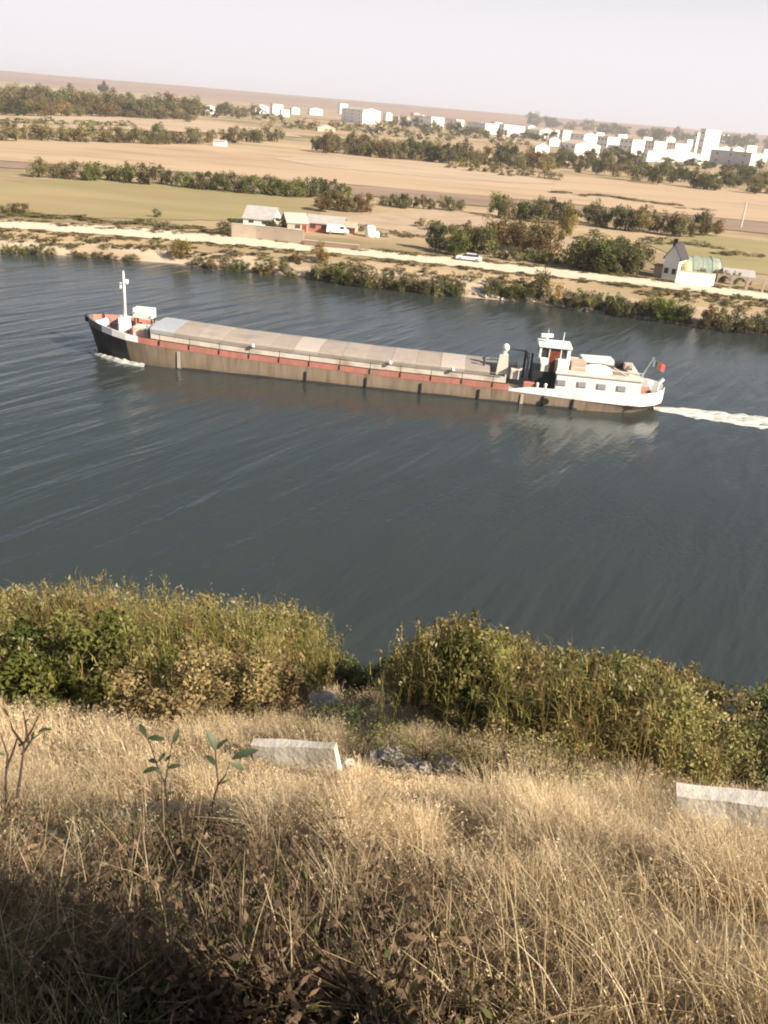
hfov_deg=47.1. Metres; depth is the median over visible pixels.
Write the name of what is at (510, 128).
apartment block
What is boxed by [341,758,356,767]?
stone
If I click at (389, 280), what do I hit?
shrub
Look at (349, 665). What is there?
shrub
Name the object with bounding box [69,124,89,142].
shrub
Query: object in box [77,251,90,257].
shrub
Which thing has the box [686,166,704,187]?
tree
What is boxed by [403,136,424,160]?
tree
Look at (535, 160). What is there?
tree
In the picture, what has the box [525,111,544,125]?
tree
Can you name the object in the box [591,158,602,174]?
tree
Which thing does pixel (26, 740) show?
sapling
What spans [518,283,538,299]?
shrub
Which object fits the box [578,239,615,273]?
tree
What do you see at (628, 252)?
tree
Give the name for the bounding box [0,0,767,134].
sky
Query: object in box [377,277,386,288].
shrub
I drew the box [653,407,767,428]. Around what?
wake foam
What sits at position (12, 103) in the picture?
tree
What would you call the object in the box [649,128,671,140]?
tree
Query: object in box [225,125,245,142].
shrub
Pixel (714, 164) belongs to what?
tree
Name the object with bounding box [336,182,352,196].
shrub
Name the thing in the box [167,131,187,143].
shrub
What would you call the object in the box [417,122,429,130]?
tree
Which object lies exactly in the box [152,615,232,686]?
shrub
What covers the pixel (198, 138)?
shrub
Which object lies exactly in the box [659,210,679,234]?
tree
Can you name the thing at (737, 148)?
apartment block
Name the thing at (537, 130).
apartment block
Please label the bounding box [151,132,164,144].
shrub
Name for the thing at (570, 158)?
tree
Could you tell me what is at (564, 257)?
shrub
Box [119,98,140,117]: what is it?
tree
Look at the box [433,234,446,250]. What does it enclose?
tree
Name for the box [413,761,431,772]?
stone
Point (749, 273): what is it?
shed
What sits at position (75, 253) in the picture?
shrub
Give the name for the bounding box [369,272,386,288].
shrub
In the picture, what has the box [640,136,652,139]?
apartment block
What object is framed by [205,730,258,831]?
sapling
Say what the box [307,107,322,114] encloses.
apartment block
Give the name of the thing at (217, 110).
tree
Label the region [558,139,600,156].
apartment block
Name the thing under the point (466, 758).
shrub
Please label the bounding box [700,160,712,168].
tree
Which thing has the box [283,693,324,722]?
shrub
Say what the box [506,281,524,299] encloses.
shrub
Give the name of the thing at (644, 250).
tree
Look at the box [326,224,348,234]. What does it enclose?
van
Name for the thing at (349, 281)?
shrub
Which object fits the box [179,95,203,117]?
tree
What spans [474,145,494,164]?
tree
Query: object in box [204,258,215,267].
shrub
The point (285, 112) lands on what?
apartment block
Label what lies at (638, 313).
shrub
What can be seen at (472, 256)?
car
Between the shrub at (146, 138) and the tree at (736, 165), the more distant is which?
the tree at (736, 165)
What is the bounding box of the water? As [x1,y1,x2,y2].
[0,252,767,718]
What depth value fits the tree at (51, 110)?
634.15 m
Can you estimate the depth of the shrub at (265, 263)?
158.24 m
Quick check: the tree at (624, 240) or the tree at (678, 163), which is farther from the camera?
the tree at (678, 163)
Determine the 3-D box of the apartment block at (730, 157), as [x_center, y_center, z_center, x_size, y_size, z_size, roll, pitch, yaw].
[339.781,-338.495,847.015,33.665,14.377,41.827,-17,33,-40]
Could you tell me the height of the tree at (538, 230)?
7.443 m
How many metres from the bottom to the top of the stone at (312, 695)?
0.350 m
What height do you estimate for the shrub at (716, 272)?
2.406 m
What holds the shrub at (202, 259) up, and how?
on the sandy bank
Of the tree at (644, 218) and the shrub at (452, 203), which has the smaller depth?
the tree at (644, 218)
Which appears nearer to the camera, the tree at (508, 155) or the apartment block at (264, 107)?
the tree at (508, 155)
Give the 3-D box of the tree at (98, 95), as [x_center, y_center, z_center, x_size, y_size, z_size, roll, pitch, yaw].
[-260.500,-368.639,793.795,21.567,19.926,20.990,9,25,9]
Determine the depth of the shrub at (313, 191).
252.12 m
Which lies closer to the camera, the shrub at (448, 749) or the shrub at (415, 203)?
the shrub at (448, 749)
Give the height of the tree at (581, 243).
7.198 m
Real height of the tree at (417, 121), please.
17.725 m
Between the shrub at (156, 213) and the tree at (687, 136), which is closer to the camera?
the shrub at (156, 213)
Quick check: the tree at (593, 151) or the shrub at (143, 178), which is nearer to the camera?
the shrub at (143, 178)
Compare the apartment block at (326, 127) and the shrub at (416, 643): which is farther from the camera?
the apartment block at (326, 127)
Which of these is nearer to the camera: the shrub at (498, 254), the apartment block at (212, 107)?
the shrub at (498, 254)
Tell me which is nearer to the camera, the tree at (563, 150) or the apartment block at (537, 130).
the tree at (563, 150)
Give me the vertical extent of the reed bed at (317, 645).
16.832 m
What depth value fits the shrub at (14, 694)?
16.58 m
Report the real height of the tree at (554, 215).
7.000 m
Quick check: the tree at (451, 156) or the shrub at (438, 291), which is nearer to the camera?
the shrub at (438, 291)
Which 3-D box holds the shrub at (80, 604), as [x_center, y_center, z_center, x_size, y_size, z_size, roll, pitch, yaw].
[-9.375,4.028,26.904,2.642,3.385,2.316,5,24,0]
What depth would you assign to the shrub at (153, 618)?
30.72 m
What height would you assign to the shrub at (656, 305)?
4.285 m
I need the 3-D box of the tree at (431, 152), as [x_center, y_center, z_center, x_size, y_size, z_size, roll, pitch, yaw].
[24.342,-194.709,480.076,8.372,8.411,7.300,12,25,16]
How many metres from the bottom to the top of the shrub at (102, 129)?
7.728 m
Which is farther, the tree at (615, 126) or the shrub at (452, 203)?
the tree at (615, 126)
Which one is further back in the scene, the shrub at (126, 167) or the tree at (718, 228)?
the shrub at (126, 167)
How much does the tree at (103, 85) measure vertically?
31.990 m
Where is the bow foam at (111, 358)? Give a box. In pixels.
[89,348,145,366]
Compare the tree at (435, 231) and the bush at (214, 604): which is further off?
the tree at (435, 231)
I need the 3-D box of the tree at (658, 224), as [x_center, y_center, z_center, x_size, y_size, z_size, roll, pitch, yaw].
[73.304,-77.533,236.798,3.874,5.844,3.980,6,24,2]
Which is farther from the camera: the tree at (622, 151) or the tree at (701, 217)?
the tree at (622, 151)
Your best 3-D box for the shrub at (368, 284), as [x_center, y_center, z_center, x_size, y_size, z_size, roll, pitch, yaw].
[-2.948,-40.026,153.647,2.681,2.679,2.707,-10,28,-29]
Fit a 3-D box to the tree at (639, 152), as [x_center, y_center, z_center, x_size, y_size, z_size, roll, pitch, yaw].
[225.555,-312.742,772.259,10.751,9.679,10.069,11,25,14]
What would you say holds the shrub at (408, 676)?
on the hillside
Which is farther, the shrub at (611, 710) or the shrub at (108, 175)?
the shrub at (108, 175)
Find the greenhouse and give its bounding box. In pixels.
[687,256,721,272]
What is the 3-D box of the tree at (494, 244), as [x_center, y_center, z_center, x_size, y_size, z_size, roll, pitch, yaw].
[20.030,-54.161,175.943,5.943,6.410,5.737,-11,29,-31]
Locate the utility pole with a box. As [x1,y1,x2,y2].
[740,201,747,226]
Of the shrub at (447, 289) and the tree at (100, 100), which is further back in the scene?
the tree at (100, 100)
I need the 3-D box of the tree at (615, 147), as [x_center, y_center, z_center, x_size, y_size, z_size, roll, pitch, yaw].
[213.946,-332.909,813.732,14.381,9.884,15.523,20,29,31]
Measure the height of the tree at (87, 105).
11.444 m
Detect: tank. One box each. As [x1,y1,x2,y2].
[365,225,375,237]
[374,231,379,237]
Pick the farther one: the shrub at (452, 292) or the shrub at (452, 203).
the shrub at (452, 203)
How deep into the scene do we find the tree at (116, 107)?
739.03 m
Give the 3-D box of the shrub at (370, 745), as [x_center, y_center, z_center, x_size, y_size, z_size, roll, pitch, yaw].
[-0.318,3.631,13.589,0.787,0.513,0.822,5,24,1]
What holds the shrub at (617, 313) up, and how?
on the sandy bank
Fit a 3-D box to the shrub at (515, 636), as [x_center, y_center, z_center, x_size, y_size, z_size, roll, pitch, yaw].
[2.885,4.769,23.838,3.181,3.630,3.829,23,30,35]
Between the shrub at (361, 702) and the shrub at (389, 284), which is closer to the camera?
the shrub at (361, 702)
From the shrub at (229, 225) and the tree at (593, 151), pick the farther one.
the tree at (593, 151)
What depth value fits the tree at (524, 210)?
240.45 m
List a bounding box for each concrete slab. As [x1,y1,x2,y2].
[251,738,341,770]
[675,782,767,832]
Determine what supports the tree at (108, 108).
on the field at (178, 125)
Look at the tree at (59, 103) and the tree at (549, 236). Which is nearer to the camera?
the tree at (549, 236)
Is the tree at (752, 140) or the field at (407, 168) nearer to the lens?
the field at (407, 168)
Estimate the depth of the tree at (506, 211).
238.94 m
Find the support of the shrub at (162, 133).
on the field at (261, 162)
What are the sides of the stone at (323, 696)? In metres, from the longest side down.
0.998 x 0.657 x 0.471 m
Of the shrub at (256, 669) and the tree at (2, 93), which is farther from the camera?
the tree at (2, 93)
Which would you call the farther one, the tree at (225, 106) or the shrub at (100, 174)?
the tree at (225, 106)
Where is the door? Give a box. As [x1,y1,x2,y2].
[302,225,306,231]
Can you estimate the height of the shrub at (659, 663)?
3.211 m
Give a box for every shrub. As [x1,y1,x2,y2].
[0,120,18,137]
[0,129,8,140]
[0,205,10,213]
[0,244,11,252]
[0,585,75,633]
[0,595,26,651]
[0,608,115,710]
[4,203,19,211]
[7,126,21,140]
[7,607,151,716]
[8,245,20,253]
[13,243,27,254]
[14,202,32,212]
[18,124,32,139]
[24,244,35,254]
[25,155,48,176]
[26,119,46,138]
[29,122,53,140]
[32,242,45,255]
[34,160,48,177]
[36,593,108,672]
[38,585,109,641]
[38,612,130,651]
[40,123,56,138]
[44,247,57,255]
[47,163,64,178]
[54,125,66,139]
[56,161,75,176]
[59,126,75,141]
[59,158,81,179]
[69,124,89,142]
[70,250,80,256]
[71,127,85,141]
[77,161,97,180]
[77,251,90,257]
[81,161,105,179]
[82,122,101,141]
[88,618,189,710]
[91,251,106,258]
[96,645,238,732]
[97,125,110,140]
[98,163,113,180]
[100,130,114,142]
[103,253,119,259]
[107,125,124,142]
[107,167,123,181]
[114,162,132,178]
[115,126,133,142]
[116,160,140,182]
[122,126,143,142]
[122,253,140,261]
[128,605,184,649]
[132,127,150,143]
[132,611,194,674]
[134,162,157,184]
[137,169,153,183]
[138,128,156,143]
[145,642,280,726]
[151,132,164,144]
[152,208,162,216]
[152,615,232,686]
[154,164,170,183]
[157,131,172,143]
[162,168,179,184]
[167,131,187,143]
[173,170,189,186]
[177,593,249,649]
[183,171,199,187]
[184,126,201,143]
[188,127,203,143]
[190,176,208,189]
[190,255,200,265]
[194,171,218,189]
[199,256,209,267]
[202,132,211,142]
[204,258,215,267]
[205,129,217,140]
[209,171,224,188]
[209,635,305,727]
[209,639,263,693]
[215,170,232,189]
[216,218,239,231]
[218,128,228,140]
[219,258,229,269]
[220,169,245,191]
[222,602,315,704]
[224,263,235,271]
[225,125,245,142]
[226,620,302,709]
[231,259,243,271]
[233,173,252,193]
[235,261,250,272]
[238,174,266,194]
[239,127,254,141]
[247,128,261,141]
[251,261,263,273]
[252,131,264,142]
[252,174,273,191]
[258,122,280,141]
[259,262,274,274]
[262,175,284,195]
[263,217,285,227]
[264,260,274,274]
[269,605,332,698]
[270,128,285,138]
[272,177,289,196]
[277,260,290,274]
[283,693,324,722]
[284,178,306,197]
[284,267,298,276]
[288,252,304,264]
[293,176,313,195]
[301,690,362,735]
[302,176,321,196]
[305,268,320,279]
[308,177,329,196]
[308,259,329,279]
[312,258,335,279]
[318,638,360,694]
[323,266,339,280]
[326,178,341,193]
[326,650,362,698]
[328,684,375,722]
[329,265,347,283]
[329,653,369,698]
[334,704,396,744]
[335,264,353,282]
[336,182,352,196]
[339,727,389,758]
[343,269,362,284]
[343,275,357,285]
[354,268,370,285]
[357,673,374,690]
[360,276,373,288]
[362,653,398,696]
[362,720,421,752]
[364,654,392,688]
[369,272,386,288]
[377,195,390,205]
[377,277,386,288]
[381,624,436,718]
[382,268,405,289]
[384,276,397,289]
[384,634,438,694]
[388,194,396,205]
[391,276,407,290]
[392,193,410,208]
[392,716,461,760]
[393,617,485,704]
[398,277,414,290]
[399,197,409,208]
[402,274,421,291]
[404,617,524,725]
[410,195,419,207]
[412,277,428,292]
[413,218,426,226]
[413,279,433,294]
[413,645,446,711]
[418,194,429,208]
[418,623,527,717]
[419,607,521,734]
[419,723,487,769]
[423,218,440,229]
[424,277,436,291]
[427,199,436,209]
[428,276,450,295]
[432,626,540,732]
[436,275,457,294]
[437,195,448,208]
[441,195,458,211]
[442,684,541,747]
[443,280,462,296]
[444,223,457,233]
[449,223,463,233]
[451,715,539,784]
[453,277,468,296]
[455,713,578,788]
[456,199,466,210]
[461,220,475,229]
[469,624,536,681]
[483,278,498,297]
[485,651,591,730]
[487,277,503,295]
[488,683,605,756]
[492,247,505,257]
[495,655,601,744]
[498,283,507,296]
[499,721,605,794]
[501,284,518,300]
[502,247,513,258]
[502,285,518,299]
[505,636,561,671]
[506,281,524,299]
[511,246,523,261]
[512,643,560,700]
[513,281,535,301]
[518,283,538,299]
[519,249,530,259]
[528,246,547,260]
[528,286,540,298]
[529,642,621,715]
[533,249,553,263]
[542,280,567,303]
[548,253,561,263]
[550,682,680,775]
[554,646,676,765]
[557,248,574,264]
[561,290,577,303]
[563,293,582,308]
[565,287,597,310]
[576,292,591,307]
[586,298,598,309]
[587,650,685,739]
[587,662,658,684]
[590,293,602,310]
[595,292,610,310]
[596,298,614,313]
[606,292,626,313]
[607,294,631,315]
[609,303,629,316]
[609,652,657,715]
[625,301,639,318]
[625,679,767,786]
[628,300,644,315]
[628,649,677,680]
[634,663,677,722]
[636,299,647,316]
[638,296,660,317]
[639,295,661,317]
[643,296,676,321]
[651,657,689,735]
[651,662,678,683]
[652,297,681,320]
[655,297,684,324]
[658,660,710,740]
[665,305,693,322]
[673,667,733,731]
[676,303,696,325]
[677,672,729,741]
[695,683,767,777]
[696,303,720,327]
[702,307,734,331]
[711,268,721,281]
[718,710,767,790]
[719,269,730,282]
[719,687,767,756]
[729,306,752,329]
[732,271,741,284]
[733,317,756,332]
[748,311,767,332]
[752,686,767,756]
[755,308,767,331]
[756,679,767,697]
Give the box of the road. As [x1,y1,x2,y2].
[0,219,767,298]
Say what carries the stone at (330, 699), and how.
on the hillside
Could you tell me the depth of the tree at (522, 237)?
182.47 m
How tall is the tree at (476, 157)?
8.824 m
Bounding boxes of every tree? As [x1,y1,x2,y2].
[0,86,13,100]
[0,102,9,114]
[1,88,17,95]
[1,94,21,113]
[2,97,28,115]
[3,82,21,95]
[10,85,38,105]
[13,87,30,106]
[24,98,50,115]
[28,83,47,105]
[33,82,50,104]
[34,93,54,105]
[45,88,73,107]
[47,104,58,115]
[48,92,68,111]
[50,97,72,115]
[55,82,78,101]
[61,104,71,115]
[69,89,97,113]
[71,104,84,115]
[78,88,97,111]
[78,101,94,114]
[85,90,102,103]
[91,103,104,115]
[92,94,106,112]
[93,101,116,116]
[97,80,108,96]
[99,87,130,115]
[104,101,124,114]
[113,97,128,116]
[119,92,134,101]
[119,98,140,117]
[126,95,155,116]
[131,104,149,117]
[139,106,152,118]
[146,99,163,117]
[148,92,178,116]
[150,122,168,141]
[153,106,169,119]
[159,90,176,102]
[165,103,183,119]
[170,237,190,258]
[173,97,183,106]
[173,104,186,117]
[178,110,192,121]
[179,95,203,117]
[184,96,203,119]
[203,104,210,115]
[210,107,221,117]
[217,103,228,114]
[220,101,230,115]
[228,104,235,116]
[234,106,244,118]
[240,107,248,116]
[247,103,260,116]
[310,137,319,149]
[310,240,329,262]
[313,197,326,209]
[316,192,335,211]
[317,129,335,152]
[322,129,339,152]
[327,190,340,208]
[332,134,346,152]
[335,192,351,211]
[342,140,350,153]
[342,195,355,211]
[345,129,360,153]
[349,193,365,212]
[352,140,366,155]
[354,132,373,154]
[360,191,374,212]
[362,135,383,156]
[372,142,385,157]
[374,136,391,157]
[381,138,397,158]
[388,119,397,126]
[394,138,409,159]
[398,114,406,125]
[402,120,411,127]
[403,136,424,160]
[412,116,422,126]
[415,136,432,159]
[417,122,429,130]
[422,147,435,160]
[425,219,446,249]
[426,139,438,161]
[429,119,436,130]
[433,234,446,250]
[435,140,449,162]
[436,122,442,132]
[440,232,460,254]
[443,142,458,162]
[445,122,453,130]
[447,229,470,254]
[452,142,465,162]
[455,226,474,251]
[459,137,473,161]
[466,224,486,252]
[467,126,474,132]
[467,225,499,254]
[470,151,482,167]
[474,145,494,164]
[482,214,509,244]
[487,190,510,216]
[488,154,497,167]
[493,141,515,164]
[496,128,502,137]
[497,215,518,245]
[498,195,517,218]
[499,140,519,166]
[501,219,533,248]
[502,129,508,135]
[509,130,518,140]
[512,155,525,168]
[512,199,524,218]
[513,221,536,249]
[516,151,529,168]
[518,200,533,220]
[519,130,529,137]
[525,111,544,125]
[525,145,535,161]
[526,150,543,169]
[528,216,561,247]
[528,268,551,299]
[529,196,551,222]
[530,134,539,139]
[534,224,566,256]
[536,150,553,166]
[536,195,552,219]
[538,131,548,140]
[538,155,555,172]
[539,196,561,220]
[543,115,558,124]
[544,118,563,127]
[548,130,558,137]
[548,149,566,168]
[556,199,575,224]
[558,203,578,235]
[559,145,569,154]
[562,120,578,129]
[562,202,581,225]
[563,153,575,167]
[565,229,609,268]
[568,150,577,163]
[572,160,583,172]
[573,234,597,269]
[576,149,596,169]
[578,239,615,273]
[579,118,595,130]
[580,204,594,222]
[583,198,608,223]
[584,147,603,165]
[587,240,616,273]
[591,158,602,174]
[591,208,612,227]
[596,122,609,132]
[597,156,612,172]
[602,147,615,165]
[602,157,622,176]
[604,122,622,134]
[604,247,625,270]
[605,234,630,263]
[606,237,633,274]
[607,145,621,155]
[607,204,627,228]
[614,205,639,230]
[615,124,631,133]
[616,149,627,157]
[616,156,627,165]
[617,148,635,164]
[619,239,649,274]
[620,157,645,180]
[628,242,646,271]
[630,204,655,231]
[631,239,655,268]
[634,158,647,166]
[636,128,649,136]
[636,149,643,158]
[637,162,652,178]
[644,209,658,230]
[646,127,662,140]
[647,165,659,181]
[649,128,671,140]
[650,162,670,184]
[650,213,664,232]
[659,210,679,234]
[660,158,674,175]
[661,156,674,163]
[667,167,678,183]
[669,211,692,236]
[672,126,683,140]
[672,160,685,166]
[677,164,689,181]
[680,132,693,140]
[682,160,693,165]
[685,157,703,166]
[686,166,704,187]
[686,220,698,236]
[692,210,714,234]
[697,216,714,235]
[699,170,718,190]
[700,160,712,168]
[709,161,717,167]
[712,219,726,235]
[713,177,723,189]
[718,163,736,184]
[719,134,727,144]
[723,133,736,146]
[723,171,739,187]
[733,134,747,147]
[733,163,747,168]
[733,167,752,185]
[734,175,744,185]
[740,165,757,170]
[741,166,757,184]
[746,133,759,145]
[746,174,766,193]
[754,158,766,168]
[757,168,767,188]
[761,137,767,148]
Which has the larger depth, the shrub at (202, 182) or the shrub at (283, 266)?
the shrub at (202, 182)
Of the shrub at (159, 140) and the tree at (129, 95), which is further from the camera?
the tree at (129, 95)
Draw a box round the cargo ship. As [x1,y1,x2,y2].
[85,271,664,411]
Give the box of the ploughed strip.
[0,161,767,233]
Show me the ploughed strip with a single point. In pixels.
(730, 224)
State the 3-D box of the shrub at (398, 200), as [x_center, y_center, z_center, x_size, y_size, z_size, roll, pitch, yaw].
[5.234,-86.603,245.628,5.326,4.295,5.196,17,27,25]
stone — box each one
[308,694,326,704]
[309,692,329,706]
[328,695,335,706]
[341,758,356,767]
[365,749,385,764]
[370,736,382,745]
[378,746,400,764]
[392,743,414,757]
[392,759,413,770]
[399,763,414,772]
[408,756,420,763]
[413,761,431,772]
[434,755,463,772]
[523,292,535,301]
[585,307,593,311]
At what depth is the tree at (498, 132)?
1116.19 m
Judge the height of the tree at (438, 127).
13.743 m
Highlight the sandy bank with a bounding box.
[0,238,767,334]
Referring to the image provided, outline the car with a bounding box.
[456,253,481,261]
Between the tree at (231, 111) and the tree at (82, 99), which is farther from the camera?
the tree at (231, 111)
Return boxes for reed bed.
[0,568,351,721]
[370,612,760,796]
[730,681,766,717]
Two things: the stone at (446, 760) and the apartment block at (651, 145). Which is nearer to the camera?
the stone at (446, 760)
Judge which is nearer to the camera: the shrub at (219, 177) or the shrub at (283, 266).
the shrub at (283, 266)
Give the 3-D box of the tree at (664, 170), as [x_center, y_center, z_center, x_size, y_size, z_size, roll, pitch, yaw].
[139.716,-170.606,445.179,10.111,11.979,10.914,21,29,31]
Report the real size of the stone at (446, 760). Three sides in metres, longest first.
0.429 x 0.334 x 0.244 m
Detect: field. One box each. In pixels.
[0,116,300,136]
[0,141,767,221]
[0,180,319,219]
[275,155,555,183]
[340,210,578,253]
[640,234,767,274]
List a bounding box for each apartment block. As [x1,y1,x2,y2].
[205,104,215,113]
[252,104,268,113]
[270,103,282,114]
[280,109,288,116]
[289,106,299,113]
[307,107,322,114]
[315,124,335,131]
[337,103,347,113]
[341,107,380,123]
[383,112,391,120]
[393,115,409,123]
[410,112,419,116]
[411,115,443,127]
[447,119,463,127]
[466,121,497,134]
[499,124,516,135]
[516,126,525,134]
[526,127,555,139]
[533,142,550,153]
[547,136,560,145]
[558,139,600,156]
[559,130,571,141]
[570,131,596,142]
[593,132,603,141]
[597,136,620,152]
[614,134,627,137]
[619,138,645,155]
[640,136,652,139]
[643,148,705,164]
[644,140,666,149]
[663,136,675,142]
[666,142,690,150]
[683,139,692,148]
[691,132,699,152]
[696,129,721,159]
[709,149,767,166]
[718,146,730,149]
[729,146,744,151]
[744,145,756,152]
[761,149,767,157]
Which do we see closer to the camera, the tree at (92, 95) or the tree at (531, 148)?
the tree at (531, 148)
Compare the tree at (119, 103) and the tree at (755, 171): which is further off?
the tree at (119, 103)
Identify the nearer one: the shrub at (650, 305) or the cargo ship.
the cargo ship
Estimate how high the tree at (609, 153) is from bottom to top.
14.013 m
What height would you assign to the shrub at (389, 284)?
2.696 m
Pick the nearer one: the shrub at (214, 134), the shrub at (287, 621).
the shrub at (287, 621)
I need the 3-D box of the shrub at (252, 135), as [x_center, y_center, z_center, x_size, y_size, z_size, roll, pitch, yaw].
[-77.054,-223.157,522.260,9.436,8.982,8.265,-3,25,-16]
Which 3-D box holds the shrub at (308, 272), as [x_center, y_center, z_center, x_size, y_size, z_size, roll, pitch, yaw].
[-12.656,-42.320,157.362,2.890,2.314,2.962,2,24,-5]
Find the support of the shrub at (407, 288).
on the sandy bank
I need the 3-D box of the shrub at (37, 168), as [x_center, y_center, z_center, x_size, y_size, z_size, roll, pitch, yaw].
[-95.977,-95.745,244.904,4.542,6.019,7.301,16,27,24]
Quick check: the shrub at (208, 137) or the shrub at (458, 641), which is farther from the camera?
the shrub at (208, 137)
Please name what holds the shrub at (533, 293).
on the sandy bank
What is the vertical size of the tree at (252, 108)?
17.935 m
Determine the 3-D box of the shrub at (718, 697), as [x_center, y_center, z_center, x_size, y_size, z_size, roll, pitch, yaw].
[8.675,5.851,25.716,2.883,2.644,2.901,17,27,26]
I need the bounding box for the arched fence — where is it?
[715,273,767,292]
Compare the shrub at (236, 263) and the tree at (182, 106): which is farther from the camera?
the tree at (182, 106)
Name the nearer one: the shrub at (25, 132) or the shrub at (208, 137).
the shrub at (25, 132)
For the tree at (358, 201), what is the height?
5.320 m
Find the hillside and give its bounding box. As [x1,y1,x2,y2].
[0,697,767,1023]
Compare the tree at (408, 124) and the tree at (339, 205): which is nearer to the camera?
the tree at (339, 205)
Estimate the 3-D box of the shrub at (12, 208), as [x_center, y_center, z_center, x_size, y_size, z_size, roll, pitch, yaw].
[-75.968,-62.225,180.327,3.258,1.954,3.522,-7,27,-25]
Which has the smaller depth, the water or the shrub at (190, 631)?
the shrub at (190, 631)
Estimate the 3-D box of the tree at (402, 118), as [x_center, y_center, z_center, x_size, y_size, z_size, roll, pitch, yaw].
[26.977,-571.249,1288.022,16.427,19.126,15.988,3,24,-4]
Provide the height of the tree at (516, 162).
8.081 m
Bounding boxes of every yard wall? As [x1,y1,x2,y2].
[232,223,303,243]
[304,239,358,248]
[675,270,715,286]
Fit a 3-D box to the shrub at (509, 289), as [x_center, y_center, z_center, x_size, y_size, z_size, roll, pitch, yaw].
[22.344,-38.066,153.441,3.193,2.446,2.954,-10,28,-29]
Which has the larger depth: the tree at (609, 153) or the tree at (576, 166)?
the tree at (609, 153)
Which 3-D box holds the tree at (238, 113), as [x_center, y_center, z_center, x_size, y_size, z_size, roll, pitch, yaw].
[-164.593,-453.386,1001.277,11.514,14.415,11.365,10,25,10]
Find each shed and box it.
[213,139,227,146]
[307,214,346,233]
[344,221,358,233]
[722,267,755,284]
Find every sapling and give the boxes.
[0,709,52,826]
[139,724,180,804]
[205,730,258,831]
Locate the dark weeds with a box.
[0,786,551,1023]
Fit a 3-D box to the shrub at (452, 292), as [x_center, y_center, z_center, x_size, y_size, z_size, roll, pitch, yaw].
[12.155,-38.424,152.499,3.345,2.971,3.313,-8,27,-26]
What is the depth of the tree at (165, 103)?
844.15 m
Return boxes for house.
[242,205,281,226]
[280,212,308,231]
[653,238,688,280]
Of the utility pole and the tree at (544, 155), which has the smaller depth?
the utility pole
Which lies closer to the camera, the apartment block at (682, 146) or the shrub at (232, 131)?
the shrub at (232, 131)
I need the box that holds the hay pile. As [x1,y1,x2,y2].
[681,261,691,270]
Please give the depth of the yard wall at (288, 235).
172.39 m
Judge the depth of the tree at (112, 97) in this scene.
764.59 m
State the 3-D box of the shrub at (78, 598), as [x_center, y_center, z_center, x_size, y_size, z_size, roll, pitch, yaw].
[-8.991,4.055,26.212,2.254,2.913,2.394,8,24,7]
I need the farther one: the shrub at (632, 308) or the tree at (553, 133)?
the tree at (553, 133)
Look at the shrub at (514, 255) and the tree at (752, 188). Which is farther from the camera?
the tree at (752, 188)
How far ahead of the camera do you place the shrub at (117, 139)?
416.30 m
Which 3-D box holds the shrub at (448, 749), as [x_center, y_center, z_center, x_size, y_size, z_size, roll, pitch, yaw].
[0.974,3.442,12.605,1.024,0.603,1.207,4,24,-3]
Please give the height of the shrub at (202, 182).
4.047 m
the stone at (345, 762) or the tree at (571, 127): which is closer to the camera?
the stone at (345, 762)
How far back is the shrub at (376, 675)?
40.90 m
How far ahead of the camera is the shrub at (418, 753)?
14.02 m
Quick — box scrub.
[0,108,767,309]
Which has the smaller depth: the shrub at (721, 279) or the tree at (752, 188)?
the shrub at (721, 279)
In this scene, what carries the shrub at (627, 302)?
on the sandy bank
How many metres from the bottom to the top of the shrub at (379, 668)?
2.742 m
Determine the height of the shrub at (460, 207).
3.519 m
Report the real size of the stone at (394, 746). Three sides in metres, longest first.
0.426 x 0.416 x 0.248 m
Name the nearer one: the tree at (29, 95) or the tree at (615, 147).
the tree at (29, 95)
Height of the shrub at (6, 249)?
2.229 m
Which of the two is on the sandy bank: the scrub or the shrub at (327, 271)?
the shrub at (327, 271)
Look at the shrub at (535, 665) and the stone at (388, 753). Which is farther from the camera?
the shrub at (535, 665)
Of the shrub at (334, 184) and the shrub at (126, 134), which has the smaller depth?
the shrub at (334, 184)
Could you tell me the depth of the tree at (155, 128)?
440.96 m
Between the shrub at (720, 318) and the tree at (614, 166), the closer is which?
the shrub at (720, 318)
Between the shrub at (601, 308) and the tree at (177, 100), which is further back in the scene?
the tree at (177, 100)

